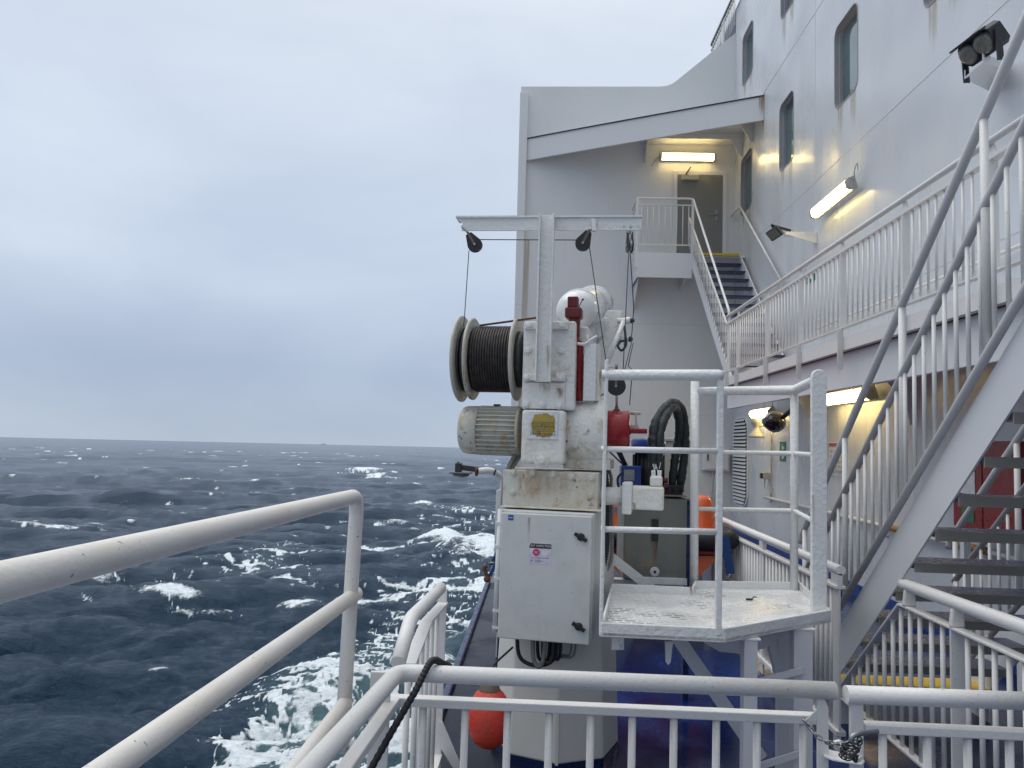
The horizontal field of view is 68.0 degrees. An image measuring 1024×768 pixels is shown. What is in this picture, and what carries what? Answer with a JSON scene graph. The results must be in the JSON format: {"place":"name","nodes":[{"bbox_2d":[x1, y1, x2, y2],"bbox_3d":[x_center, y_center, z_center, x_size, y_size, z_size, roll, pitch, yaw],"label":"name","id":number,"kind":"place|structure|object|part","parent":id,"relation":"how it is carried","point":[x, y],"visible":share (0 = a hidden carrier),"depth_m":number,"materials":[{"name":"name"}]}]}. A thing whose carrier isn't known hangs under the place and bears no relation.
{"place":"outdoors","nodes":[
{"label":"outdoors","id":0,"kind":"place"},
{"bbox_2d":[0,437,508,767],"bbox_3d":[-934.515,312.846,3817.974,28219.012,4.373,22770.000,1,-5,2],"label":"sea","id":1,"kind":"structure","parent":0,"point":[91,669],"depth_m":61.02,"materials":[{"name":"liquid"}]},
{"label":"hull","id":2,"kind":"structure","parent":1,"relation":"in","visible":0},
{"bbox_2d":[443,565,492,717],"bbox_3d":[-0.404,2.366,6.818,0.055,0.205,21.920,2,-4,2],"label":"deck edge","id":3,"kind":"object","parent":2,"relation":"on","point":[449,688],"visible":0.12,"depth_m":6.80,"materials":[{"name":"blue paint"}]},
{"bbox_2d":[441,571,522,767],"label":"side deck","id":4,"kind":"structure","parent":2,"relation":"on","point":[481,651],"depth_m":5.52,"materials":[{"name":"metal"}]},
{"bbox_2d":[367,582,459,767],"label":"side railing","id":5,"kind":"object","parent":4,"relation":"on","point":[425,644],"visible":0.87,"depth_m":3.43,"materials":[{"name":"metal"}]},
{"bbox_2d":[494,489,503,664],"bbox_3d":[-0.027,1.464,5.328,0.215,1.482,0.080,2,-4,2],"label":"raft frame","id":6,"kind":"object","parent":4,"relation":"on","point":[498,497],"visible":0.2,"depth_m":5.35,"materials":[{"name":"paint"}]},
{"bbox_2d":[482,552,495,582],"bbox_3d":[-0.128,1.196,5.228,0.151,0.347,0.058,3,-4,-12],"label":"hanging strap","id":7,"kind":"object","parent":6,"relation":"hanging from","point":[489,577],"visible":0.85,"depth_m":5.21,"materials":[{"name":"fabric"}]},
{"bbox_2d":[456,213,663,767],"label":"davit crane","id":8,"kind":"object","parent":4,"relation":"on","point":[561,425],"visible":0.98,"depth_m":4.29,"materials":[{"name":"paint"}]},
{"bbox_2d":[462,227,482,252],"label":"pulley block","id":9,"kind":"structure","parent":8,"relation":"hanging from","point":[474,244],"depth_m":4.36,"materials":[{"name":"metal"}]},
{"bbox_2d":[463,251,468,326],"bbox_3d":[-0.271,-0.558,4.475,0.011,0.433,0.149,2,-4,-9],"label":"steel wire","id":10,"kind":"object","parent":9,"relation":"attached to","point":[466,288],"visible":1,"depth_m":4.48,"materials":[{"name":"metal"}]},
{"bbox_2d":[449,461,502,656],"bbox_3d":[-0.301,1.464,6.342,0.474,1.616,0.240,2,-4,2],"label":"outboard lamp","id":11,"kind":"object","parent":8,"relation":"attached to","point":[458,471],"visible":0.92,"depth_m":6.36,"materials":[{"name":"metal"}]},
{"bbox_2d":[449,316,523,401],"bbox_3d":[-0.092,-0.150,4.599,0.451,0.526,0.526,1,-4,11],"label":"rope drum","id":12,"kind":"object","parent":8,"relation":"attached to","point":[485,358],"visible":0.98,"depth_m":4.44,"materials":[{"name":"paint"}]},
{"bbox_2d":[479,317,535,325],"bbox_3d":[-0.020,-0.373,4.537,0.351,0.065,0.013,1,-4,6],"label":"wire fall","id":13,"kind":"object","parent":12,"relation":"attached to","point":[508,321],"visible":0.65,"depth_m":4.53,"materials":[{"name":"metal"}]},
{"bbox_2d":[457,404,523,455],"bbox_3d":[-0.123,0.273,4.540,0.368,0.305,0.297,1,-4,11],"label":"electric motor","id":14,"kind":"object","parent":8,"relation":"attached to","point":[495,429],"visible":0.91,"depth_m":4.43,"materials":[{"name":"paint"}]},
{"bbox_2d":[500,455,516,504],"bbox_3d":[-0.024,0.556,4.418,0.104,0.292,0.041,5,-6,-39],"label":"flexible conduit","id":15,"kind":"object","parent":14,"relation":"hanging from","point":[511,461],"visible":0.52,"depth_m":4.42,"materials":[{"name":"grey plastic"}]},
{"bbox_2d":[511,454,520,468],"bbox_3d":[0.004,0.563,4.437,0.043,0.316,0.125,-2,-6,40],"label":"flexible conduit","id":16,"kind":"object","parent":14,"relation":"attached to","point":[517,459],"visible":0.32,"depth_m":4.45,"materials":[{"name":"grey plastic"}]},
{"bbox_2d":[469,647,512,749],"bbox_3d":[-0.110,1.620,3.917,0.213,0.436,0.359,2,-4,2],"label":"fender buoy","id":17,"kind":"object","parent":8,"relation":"hanging from","point":[486,727],"visible":0.71,"depth_m":3.75,"materials":[{"name":"plastic"}]},
{"bbox_2d":[492,507,596,644],"bbox_3d":[0.182,1.038,4.170,0.536,0.684,0.264,1,-4,11],"label":"control cabinet","id":18,"kind":"object","parent":8,"relation":"attached to","point":[545,578],"visible":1,"depth_m":4.06,"materials":[{"name":"metal"}]},
{"bbox_3d":[0.174,1.036,4.062,0.494,0.670,0.049,1,-4,11],"label":"door","id":19,"kind":"part","parent":18,"relation":"part of","materials":[{"name":"paint"}]},
{"bbox_2d":[515,639,576,668],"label":"cable loops","id":20,"kind":"object","parent":18,"relation":"hanging from","point":[552,655],"visible":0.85,"depth_m":4.11,"materials":[{"name":"black rubber"}]},
{"bbox_2d":[565,296,583,400],"bbox_3d":[0.359,-0.204,4.387,0.108,0.602,0.100,1,-4,11],"label":"brake lever","id":21,"kind":"object","parent":8,"relation":"attached to","point":[573,310],"visible":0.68,"depth_m":4.37,"materials":[{"name":"red paint"}]},
{"bbox_2d":[556,285,612,335],"bbox_3d":[0.539,-0.488,5.215,0.329,0.545,1.053,1,-4,15],"label":"pressure tank","id":22,"kind":"object","parent":8,"relation":"attached to","point":[589,307],"visible":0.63,"depth_m":4.80,"materials":[{"name":"white metal"}]},
{"bbox_2d":[575,228,594,251],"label":"pulley block","id":23,"kind":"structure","parent":8,"relation":"hanging from","point":[582,241],"depth_m":4.28,"materials":[{"name":"metal"}]},
{"bbox_2d":[480,239,575,240],"bbox_3d":[0.094,-0.827,4.352,0.611,0.024,0.005,1,-4,12],"label":"steel wire","id":24,"kind":"object","parent":23,"relation":"attached to","point":[525,239],"visible":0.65,"depth_m":4.36,"materials":[{"name":"metal"}]},
{"bbox_2d":[589,246,605,359],"bbox_3d":[0.498,-0.429,4.370,0.006,0.680,0.287,-1,-5,31],"label":"steel wire","id":25,"kind":"object","parent":23,"relation":"attached to","point":[597,303],"visible":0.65,"depth_m":4.36,"materials":[{"name":"metal"}]},
{"bbox_2d":[605,470,609,565],"bbox_3d":[0.546,0.786,4.481,0.067,0.620,0.108,2,-4,2],"label":"flexible conduit","id":26,"kind":"object","parent":8,"relation":"attached to","point":[607,534],"visible":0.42,"depth_m":4.43,"materials":[{"name":"black rubber"}]},
{"bbox_2d":[607,470,613,571],"bbox_3d":[0.570,0.794,4.514,0.075,0.663,0.104,2,-4,2],"label":"flexible conduit","id":27,"kind":"object","parent":8,"relation":"attached to","point":[611,524],"visible":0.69,"depth_m":4.49,"materials":[{"name":"grey plastic"}]},
{"bbox_2d":[609,452,627,486],"bbox_3d":[0.676,0.519,4.771,0.098,0.328,0.337,-1,-5,33],"label":"power cable","id":28,"kind":"object","parent":8,"relation":"hanging from","point":[622,460],"visible":0.61,"depth_m":4.80,"materials":[{"name":"black rubber"}]},
{"bbox_2d":[617,325,626,351],"bbox_3d":[0.705,-0.296,4.853,0.066,0.183,0.039,1,-4,11],"label":"cable loop","id":29,"kind":"object","parent":8,"relation":"hanging from","point":[618,347],"visible":0.84,"depth_m":4.83,"materials":[{"name":"metal"}]},
{"bbox_2d":[607,406,646,446],"bbox_3d":[0.654,0.250,4.420,0.262,0.240,0.214,1,-4,11],"label":"hydraulic winch motor","id":30,"kind":"object","parent":8,"relation":"attached to","point":[620,429],"visible":0.75,"depth_m":4.34,"materials":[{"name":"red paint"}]},
{"bbox_2d":[625,227,633,252],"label":"pulley block","id":31,"kind":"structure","parent":8,"relation":"hanging from","point":[629,246],"depth_m":4.27,"materials":[{"name":"metal"}]},
{"bbox_2d":[623,252,628,369],"bbox_3d":[0.642,-0.379,4.351,0.028,0.704,0.251,2,-4,2],"label":"steel wire","id":32,"kind":"object","parent":31,"relation":"hanging from","point":[625,311],"visible":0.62,"depth_m":4.34,"materials":[{"name":"metal"}]},
{"bbox_2d":[608,364,625,405],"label":"hook block","id":33,"kind":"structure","parent":32,"relation":"hanging from","point":[616,388],"depth_m":4.43,"materials":[{"name":"metal"}]},
{"bbox_2d":[624,252,633,369],"bbox_3d":[0.668,-0.389,4.399,0.052,0.677,0.344,1,-4,13],"label":"steel wire","id":34,"kind":"object","parent":31,"relation":"attached to","point":[633,308],"visible":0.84,"depth_m":4.51,"materials":[{"name":"metal"}]},
{"bbox_2d":[628,343,633,404],"bbox_3d":[0.710,-0.062,4.557,0.033,0.378,0.010,2,-4,2],"label":"steel wire","id":35,"kind":"object","parent":34,"relation":"attached to","point":[631,369],"visible":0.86,"depth_m":4.56,"materials":[{"name":"metal"}]},
{"bbox_2d":[614,438,686,586],"bbox_3d":[0.835,0.838,4.994,0.552,0.956,0.460,2,-4,2],"label":"hydraulic unit","id":36,"kind":"object","parent":8,"relation":"attached to","point":[658,559],"visible":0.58,"depth_m":4.78,"materials":[{"name":"grey paint"}]},
{"bbox_2d":[647,399,689,491],"bbox_3d":[0.980,0.384,4.701,0.094,0.590,0.628,-1,-5,31],"label":"hydraulic hose","id":37,"kind":"object","parent":36,"relation":"attached to","point":[652,441],"visible":0.81,"depth_m":4.71,"materials":[{"name":"black rubber"}]},
{"bbox_2d":[656,404,683,491],"bbox_3d":[0.981,0.398,4.698,0.106,0.566,0.586,0,-5,21],"label":"hydraulic hose","id":38,"kind":"object","parent":36,"relation":"attached to","point":[675,409],"visible":0.91,"depth_m":4.78,"materials":[{"name":"black rubber"}]},
{"bbox_2d":[605,564,1023,767],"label":"deck","id":39,"kind":"structure","parent":2,"relation":"on","point":[694,738],"depth_m":4.94,"materials":[{"name":"blue paint"}]},
{"bbox_2d":[295,664,838,767],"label":"foreground railing","id":40,"kind":"object","parent":39,"relation":"on","point":[326,750],"visible":0.99,"depth_m":2.53,"materials":[{"name":"metal"}]},
{"bbox_2d":[0,490,363,767],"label":"bulwark railing","id":41,"kind":"object","parent":40,"relation":"attached to","point":[27,575],"visible":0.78,"depth_m":1.35,"materials":[{"name":"metal"}]},
{"bbox_2d":[368,656,451,767],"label":"black rope","id":42,"kind":"object","parent":40,"relation":"hanging from","point":[401,714],"visible":0.88,"depth_m":2.45,"materials":[{"name":"fabric"}]},
{"bbox_2d":[824,685,1023,767],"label":"foreground gate","id":43,"kind":"structure","parent":40,"relation":"attached to","point":[856,697],"depth_m":2.45,"materials":[{"name":"metal"}]},
{"bbox_2d":[802,719,862,762],"bbox_3d":[0.985,1.097,2.329,0.174,0.104,0.057,1,-4,13],"label":"steel chain","id":44,"kind":"object","parent":43,"relation":"attached to","point":[844,748],"visible":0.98,"depth_m":2.32,"materials":[{"name":"silver metal"}]},
{"bbox_2d":[663,438,689,699],"bbox_3d":[1.161,1.331,5.602,0.266,1.859,0.390,2,-4,2],"label":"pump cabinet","id":45,"kind":"object","parent":39,"relation":"on","point":[684,664],"visible":0.07,"depth_m":5.48,"materials":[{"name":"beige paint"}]},
{"bbox_2d":[599,359,830,767],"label":"crane platform","id":46,"kind":"structure","parent":39,"relation":"on","point":[778,620],"depth_m":3.94,"materials":[{"name":"paint"}]},
{"bbox_2d":[509,0,1023,674],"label":"superstructure","id":47,"kind":"object","parent":39,"relation":"on","point":[791,114],"visible":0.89,"depth_m":13.06,"materials":[{"name":"paint"}]},
{"bbox_2d":[652,152,716,165],"bbox_3d":[3.655,-4.770,16.126,1.326,0.272,0.257,2,-4,2],"label":"wall lamp","id":48,"kind":"object","parent":47,"relation":"attached to","point":[672,156],"visible":1,"depth_m":16.03,"materials":[{"name":"white plastic"}]},
{"bbox_2d":[677,166,721,252],"bbox_3d":[3.978,-3.599,16.056,0.935,2.046,0.103,2,-4,2],"label":"door","id":49,"kind":"structure","parent":47,"relation":"in","point":[706,191],"depth_m":16.08,"materials":[{"name":"paint"}]},
{"bbox_2d":[702,447,729,506],"bbox_3d":[4.170,2.116,15.563,0.540,1.621,0.198,2,-4,2],"label":"switch cabinet","id":50,"kind":"object","parent":47,"relation":"attached to","point":[708,462],"visible":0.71,"depth_m":15.53,"materials":[{"name":"metal"}]},
{"bbox_3d":[4.185,1.542,15.539,0.480,0.420,0.022,2,-4,2],"label":"door","id":51,"kind":"part","parent":50,"relation":"part of","materials":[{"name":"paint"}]},
{"bbox_2d":[710,0,734,51],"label":"top deck railing","id":52,"kind":"object","parent":47,"relation":"on","point":[720,30],"visible":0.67,"depth_m":17.00,"materials":[{"name":"metal"}]},
{"bbox_2d":[732,416,748,507],"bbox_3d":[4.501,1.530,15.003,0.059,1.778,1.060,2,-4,2],"label":"louvre vent","id":53,"kind":"object","parent":47,"relation":"attached to","point":[740,473],"visible":0.93,"depth_m":14.88,"materials":[{"name":"metal"}]},
{"bbox_2d":[740,148,751,215],"bbox_3d":[4.756,-4.041,15.212,0.137,1.194,0.824,2,-4,2],"label":"window","id":54,"kind":"structure","parent":47,"relation":"in","point":[746,163],"depth_m":15.54,"materials":[{"name":"glass"}]},
{"bbox_2d":[742,20,752,86],"bbox_3d":[4.835,-6.680,15.371,0.137,1.104,0.784,2,-4,2],"label":"window","id":55,"kind":"structure","parent":47,"relation":"in","point":[747,44],"depth_m":15.70,"materials":[{"name":"glass"}]},
{"bbox_2d":[747,418,771,501],"bbox_3d":[4.247,1.296,13.032,0.420,1.420,0.296,2,-4,2],"label":"horn speaker","id":56,"kind":"object","parent":47,"relation":"attached to","point":[755,432],"visible":0.88,"depth_m":12.99},
{"bbox_2d":[748,402,775,418],"bbox_3d":[4.378,0.438,13.156,0.212,0.302,1.336,2,-4,2],"label":"wall lamp","id":57,"kind":"object","parent":47,"relation":"attached to","point":[758,413],"visible":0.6,"depth_m":13.13,"materials":[{"name":"white plastic"}]},
{"bbox_2d":[760,472,772,494],"bbox_3d":[4.373,1.707,13.046,0.157,0.380,0.328,2,-4,2],"label":"deck socket","id":58,"kind":"object","parent":47,"relation":"attached to","point":[764,475],"visible":0.98,"depth_m":13.08,"materials":[{"name":"beige paint"}]},
{"bbox_2d":[780,442,785,460],"bbox_3d":[4.440,1.105,12.458,0.013,0.320,0.280,2,-4,2],"label":"evacuation sign","id":59,"kind":"object","parent":47,"relation":"attached to","point":[782,448],"visible":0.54,"depth_m":12.42,"materials":[{"name":"green plastic"}]},
{"bbox_2d":[779,90,793,171],"bbox_3d":[4.667,-4.230,12.741,0.137,1.194,0.744,2,-4,2],"label":"window","id":60,"kind":"structure","parent":47,"relation":"in","point":[786,113],"depth_m":13.02,"materials":[{"name":"glass"}]},
{"bbox_2d":[780,0,792,18],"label":"window","id":61,"kind":"structure","parent":47,"relation":"in","point":[784,4],"depth_m":13.21,"materials":[{"name":"glass"}]},
{"bbox_2d":[766,224,816,242],"bbox_3d":[4.142,-2.221,11.238,0.698,0.300,0.302,2,-4,2],"label":"floodlight","id":62,"kind":"object","parent":47,"relation":"attached to","point":[774,232],"visible":1,"depth_m":11.18,"materials":[{"name":"metal"}]},
{"bbox_2d":[809,163,857,218],"bbox_3d":[4.349,-2.569,10.191,0.214,0.300,1.456,2,-4,2],"label":"wall lamp","id":63,"kind":"object","parent":47,"relation":"attached to","point":[848,186],"visible":1,"depth_m":10.06,"materials":[{"name":"white plastic"}]},
{"bbox_2d":[829,442,841,475],"bbox_3d":[4.357,1.003,10.172,0.010,0.450,0.560,2,-4,2],"label":"safety plan","id":64,"kind":"object","parent":47,"relation":"attached to","point":[837,471],"visible":0.47,"depth_m":10.21,"materials":[{"name":"white paper"}]},
{"bbox_2d":[834,3,857,108],"bbox_3d":[4.579,-4.419,10.269,0.137,1.194,0.784,2,-4,2],"label":"window","id":65,"kind":"structure","parent":47,"relation":"in","point":[846,33],"depth_m":10.49,"materials":[{"name":"glass"}]},
{"bbox_2d":[827,384,878,405],"bbox_3d":[4.248,0.086,9.482,0.215,0.302,1.540,2,-4,2],"label":"wall lamp","id":66,"kind":"object","parent":47,"relation":"attached to","point":[843,396],"visible":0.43,"depth_m":9.41,"materials":[{"name":"white plastic"}]},
{"bbox_2d":[724,276,1023,424],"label":"walkway","id":67,"kind":"structure","parent":47,"relation":"attached to","point":[860,348],"depth_m":6.78,"materials":[{"name":"paint"}]},
{"bbox_2d":[631,197,784,376],"bbox_3d":[3.494,-1.877,14.026,2.181,3.902,4.216,2,-4,2],"label":"stairway","id":68,"kind":"object","parent":67,"relation":"on","point":[681,266],"visible":0.93,"depth_m":14.92,"materials":[{"name":"paint"}]},
{"bbox_2d":[762,408,789,431],"bbox_3d":[3.467,0.457,9.912,0.314,0.350,0.680,2,-4,2],"label":"wrapped floodlight","id":69,"kind":"object","parent":67,"relation":"hanging from","point":[774,421],"visible":1,"depth_m":9.89,"materials":[{"name":"black plastic"}]},
{"bbox_2d":[725,114,1023,396],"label":"walkway railing","id":70,"kind":"object","parent":67,"relation":"attached to","point":[995,156],"visible":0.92,"depth_m":7.04,"materials":[{"name":"metal"}]},
{"bbox_2d":[763,495,1014,559],"bbox_3d":[4.204,1.610,7.955,0.113,0.165,10.400,2,-4,2],"label":"passage handrail","id":71,"kind":"object","parent":47,"relation":"attached to","point":[893,528],"visible":0.3,"depth_m":8.35,"materials":[{"name":"metal"}]},
{"bbox_2d":[814,244,1019,329],"bbox_3d":[4.276,-1.001,7.600,0.086,0.118,6.700,2,-4,2],"label":"wall handrail","id":72,"kind":"object","parent":47,"relation":"attached to","point":[1015,247],"depth_m":7.94,"materials":[{"name":"metal"}]},
{"bbox_2d":[923,0,934,7],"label":"window","id":73,"kind":"structure","parent":47,"relation":"in","point":[927,3],"depth_m":8.13,"materials":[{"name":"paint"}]},
{"bbox_2d":[949,20,1009,90],"bbox_3d":[3.884,-2.598,6.296,0.404,0.482,1.487,-1,-5,33],"label":"twin floodlight","id":74,"kind":"object","parent":47,"relation":"attached to","point":[983,44],"visible":0.97,"depth_m":5.85,"materials":[{"name":"metal"}]},
{"bbox_2d":[711,514,845,751],"bbox_3d":[2.042,1.787,6.291,0.060,1.108,3.456,2,-4,2],"label":"boat deck railing","id":75,"kind":"object","parent":39,"relation":"on","point":[756,562],"visible":0.28,"depth_m":5.21,"materials":[{"name":"metal"}]},
{"bbox_2d":[798,10,1023,722],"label":"stairway","id":76,"kind":"object","parent":39,"relation":"on","point":[989,415],"visible":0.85,"depth_m":4.09,"materials":[{"name":"paint"}]},
{"bbox_2d":[841,578,1023,767],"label":"stair guard rail","id":77,"kind":"object","parent":39,"relation":"on","point":[960,636],"visible":0.81,"depth_m":3.83,"materials":[{"name":"metal"}]},
{"bbox_2d":[954,441,1023,691],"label":"red locker","id":78,"kind":"object","parent":39,"relation":"on","point":[987,517],"visible":0.18,"depth_m":6.18,"materials":[{"name":"metal"}]},
{"bbox_3d":[3.919,0.880,6.527,0.017,0.715,0.437,2,-4,2],"label":"door","id":79,"kind":"part","parent":78,"relation":"part of","materials":[{"name":"red metal"}]},
{"bbox_3d":[3.903,0.845,6.076,0.017,0.715,0.437,2,-4,2],"label":"door","id":80,"kind":"part","parent":78,"relation":"part of","materials":[{"name":"red metal"}]},
{"bbox_2d":[0,0,739,447],"label":"sky","id":81,"kind":"structure","parent":0,"point":[221,220],"materials":[{"name":"grey"}]},
{"bbox_3d":[1.376,2.142,8.457,1.200,0.685,2.140,2,-4,2],"label":"boat cradle","id":82,"kind":"object","parent":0,"visible":0},
{"bbox_2d":[613,494,738,576],"bbox_3d":[1.411,1.612,8.969,1.548,0.931,4.467,2,-4,2],"label":"rescue boat","id":83,"kind":"object","parent":82,"relation":"on","point":[706,550],"visible":0.1,"depth_m":6.84,"materials":[{"name":"orange plastic"}]},
{"bbox_2d":[722,537,734,580],"bbox_3d":[1.922,1.623,6.731,0.146,0.536,0.025,2,-4,2],"label":"lashing strap","id":84,"kind":"object","parent":83,"relation":"attached to","point":[728,558],"visible":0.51,"depth_m":6.74,"materials":[{"name":"fabric"}]}
]}

